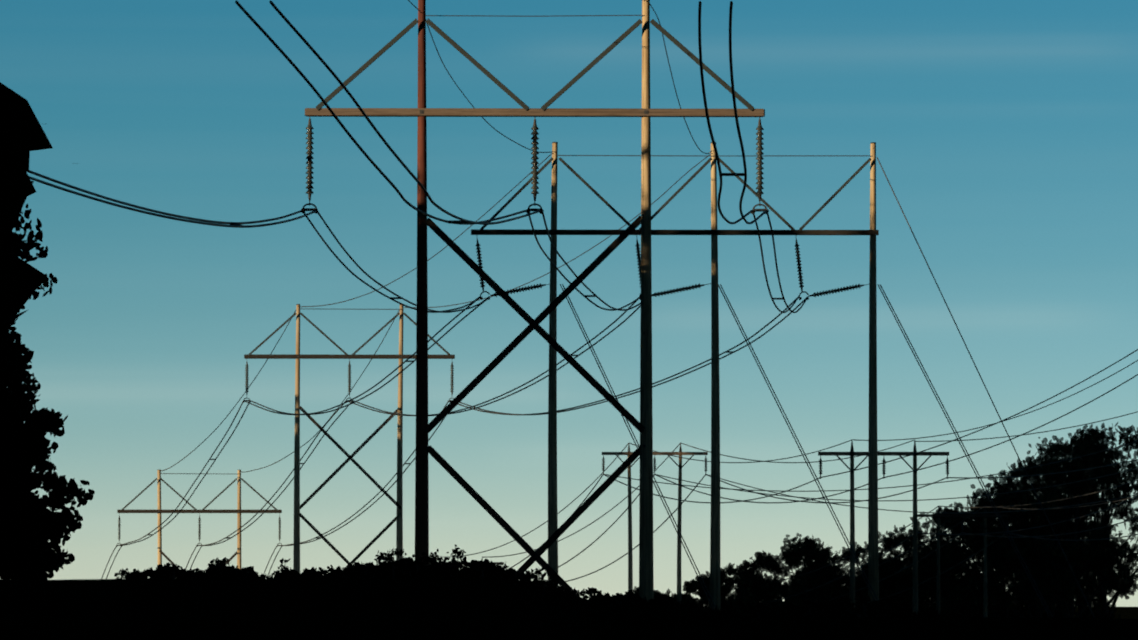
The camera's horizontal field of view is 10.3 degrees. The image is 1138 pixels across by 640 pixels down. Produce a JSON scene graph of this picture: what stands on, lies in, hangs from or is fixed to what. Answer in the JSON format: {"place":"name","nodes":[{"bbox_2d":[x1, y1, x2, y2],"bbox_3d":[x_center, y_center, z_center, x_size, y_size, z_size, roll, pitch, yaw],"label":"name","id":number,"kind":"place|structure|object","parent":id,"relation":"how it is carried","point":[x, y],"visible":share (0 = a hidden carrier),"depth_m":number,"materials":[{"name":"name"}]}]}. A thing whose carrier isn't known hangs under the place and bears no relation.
{"place":"outdoors","nodes":[
{"label":"outdoors","id":0,"kind":"place"},
{"bbox_2d":[0,576,1137,639],"bbox_3d":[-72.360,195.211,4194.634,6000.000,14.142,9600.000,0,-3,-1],"label":"ground","id":1,"kind":"structure","parent":0,"point":[414,608],"depth_m":97.84,"materials":[{"name":"black"}]},
{"bbox_2d":[0,311,33,522],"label":"tree","id":2,"kind":"object","parent":1,"relation":"on","point":[11,355],"visible":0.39,"depth_m":290.80,"materials":[{"name":"black plant"}]},
{"bbox_2d":[0,490,51,579],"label":"tree","id":3,"kind":"object","parent":1,"relation":"on","point":[13,576],"visible":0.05,"depth_m":316.20,"materials":[{"name":"black plant"}]},
{"bbox_2d":[0,82,52,346],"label":"conifer tree","id":4,"kind":"object","parent":1,"relation":"on","point":[22,134],"visible":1,"depth_m":49.81,"materials":[{"name":"black plant"}]},
{"bbox_2d":[0,203,57,427],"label":"tree","id":5,"kind":"object","parent":1,"relation":"on","point":[28,245],"visible":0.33,"depth_m":296.01,"materials":[{"name":"black plant"}]},
{"bbox_2d":[0,357,94,579],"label":"tree","id":6,"kind":"object","parent":1,"relation":"on","point":[53,528],"visible":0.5,"depth_m":301.86,"materials":[{"name":"black plant"}]},
{"bbox_2d":[116,470,282,568],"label":"transmission tower","id":7,"kind":"structure","parent":1,"relation":"on","point":[238,511],"depth_m":614.97,"materials":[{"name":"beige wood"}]},
{"bbox_2d":[243,304,454,572],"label":"transmission tower","id":8,"kind":"structure","parent":1,"relation":"on","point":[398,518],"depth_m":477.19,"materials":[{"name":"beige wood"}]},
{"bbox_2d":[429,558,503,566],"bbox_3d":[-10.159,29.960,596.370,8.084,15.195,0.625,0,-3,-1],"label":"tree","id":9,"kind":"object","parent":1,"relation":"on","point":[496,563],"visible":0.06,"depth_m":596.51,"materials":[{"name":"black plant"}]},
{"bbox_2d":[114,544,970,625],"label":"brush ridge","id":10,"kind":"structure","parent":1,"relation":"on","point":[390,567],"depth_m":134.17,"materials":[{"name":"black plant"}]},
{"bbox_2d":[28,0,1137,617],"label":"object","id":11,"kind":"object","parent":1,"relation":"on","point":[642,426],"visible":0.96,"depth_m":222.58,"materials":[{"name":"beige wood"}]},
{"bbox_2d":[633,586,663,595],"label":"bush","id":12,"kind":"object","parent":1,"relation":"on","point":[636,591],"visible":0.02,"depth_m":699.48,"materials":[{"name":"black plant"}]},
{"bbox_2d":[602,443,707,603],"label":"utility pole","id":13,"kind":"object","parent":1,"relation":"on","point":[680,453],"visible":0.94,"depth_m":485.65,"materials":[{"name":"black wood"}]},
{"bbox_2d":[654,588,676,598],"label":"bush","id":14,"kind":"object","parent":1,"relation":"on","point":[668,591],"visible":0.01,"depth_m":690.22,"materials":[{"name":"black plant"}]},
{"bbox_2d":[471,142,878,609],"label":"transmission tower","id":15,"kind":"structure","parent":1,"relation":"on","point":[714,232],"depth_m":343.55,"materials":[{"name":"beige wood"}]},
{"bbox_2d":[673,574,756,615],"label":"tree","id":16,"kind":"object","parent":1,"relation":"on","point":[728,602],"visible":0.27,"depth_m":598.29,"materials":[{"name":"black plant"}]},
{"bbox_2d":[695,563,781,614],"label":"tree","id":17,"kind":"object","parent":1,"relation":"on","point":[748,579],"visible":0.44,"depth_m":603.50,"materials":[{"name":"black plant"}]},
{"bbox_2d":[734,579,791,600],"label":"tree","id":18,"kind":"object","parent":1,"relation":"on","point":[780,582],"visible":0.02,"depth_m":614.58,"materials":[{"name":"black plant"}]},
{"bbox_2d":[731,550,855,613],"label":"tree","id":19,"kind":"object","parent":1,"relation":"on","point":[775,566],"visible":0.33,"depth_m":607.25,"materials":[{"name":"black plant"}]},
{"bbox_2d":[765,533,848,615],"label":"tree","id":20,"kind":"object","parent":1,"relation":"on","point":[808,552],"visible":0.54,"depth_m":599.35,"materials":[{"name":"black plant"}]},
{"bbox_2d":[795,565,855,600],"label":"tree","id":21,"kind":"object","parent":1,"relation":"on","point":[845,569],"depth_m":616.20,"materials":[{"name":"black plant"}]},
{"bbox_2d":[783,547,890,613],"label":"tree","id":22,"kind":"object","parent":1,"relation":"on","point":[836,557],"visible":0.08,"depth_m":610.05,"materials":[{"name":"black plant"}]},
{"bbox_2d":[818,441,948,615],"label":"utility pole","id":23,"kind":"object","parent":1,"relation":"on","point":[851,453],"visible":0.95,"depth_m":397.91,"materials":[{"name":"beige wood"}]},
{"bbox_2d":[838,525,979,616],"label":"tree","id":24,"kind":"object","parent":1,"relation":"on","point":[889,543],"visible":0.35,"depth_m":603.21,"materials":[{"name":"black plant"}]},
{"bbox_2d":[902,506,988,611],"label":"tree","id":25,"kind":"object","parent":1,"relation":"on","point":[941,510],"visible":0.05,"depth_m":611.44,"materials":[{"name":"black plant"}]},
{"bbox_2d":[886,547,1009,606],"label":"tree","id":26,"kind":"object","parent":1,"relation":"on","point":[929,578],"visible":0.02,"depth_m":617.06,"materials":[{"name":"black plant"}]},
{"bbox_2d":[917,507,1008,616],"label":"utility pole","id":27,"kind":"object","parent":1,"relation":"on","point":[985,527],"visible":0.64,"depth_m":538.18,"materials":[{"name":"black wood"}]},
{"bbox_2d":[886,502,1045,616],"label":"tree","id":28,"kind":"object","parent":1,"relation":"on","point":[928,586],"visible":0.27,"depth_m":598.86,"materials":[{"name":"black plant"}]},
{"bbox_2d":[928,483,1087,617],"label":"tree","id":29,"kind":"object","parent":1,"relation":"on","point":[949,556],"visible":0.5,"depth_m":587.83,"materials":[{"name":"black plant"}]},
{"bbox_2d":[949,524,1075,616],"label":"tree","id":30,"kind":"object","parent":1,"relation":"on","point":[1026,613],"visible":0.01,"depth_m":607.46,"materials":[{"name":"black plant"}]},
{"bbox_2d":[964,455,1111,617],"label":"tree","id":31,"kind":"object","parent":1,"relation":"on","point":[1027,458],"visible":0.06,"depth_m":600.25,"materials":[{"name":"black plant"}]},
{"bbox_2d":[957,456,1123,616],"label":"tree","id":32,"kind":"object","parent":1,"relation":"on","point":[998,586],"visible":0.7,"depth_m":582.27,"materials":[{"name":"black plant"}]},
{"bbox_2d":[990,433,1137,617],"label":"tree","id":33,"kind":"object","parent":1,"relation":"on","point":[1125,550],"visible":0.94,"depth_m":577.48,"materials":[{"name":"black plant"}]},
{"bbox_2d":[1027,495,1120,618],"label":"tree","id":34,"kind":"object","parent":1,"relation":"on","point":[1086,613],"visible":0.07,"depth_m":602.46,"materials":[{"name":"black plant"}]},
{"bbox_2d":[1020,422,1137,617],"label":"tree","id":35,"kind":"object","parent":1,"relation":"on","point":[1092,436],"visible":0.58,"depth_m":583.83,"materials":[{"name":"black plant"}]},
{"bbox_2d":[1029,440,1137,617],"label":"tree","id":36,"kind":"object","parent":1,"relation":"on","point":[1129,570],"visible":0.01,"depth_m":604.57,"materials":[{"name":"plant"}]},
{"bbox_2d":[0,0,1137,606],"label":"sky","id":37,"kind":"structure","parent":0,"point":[1004,132],"materials":[{"name":"blue"}]}
]}

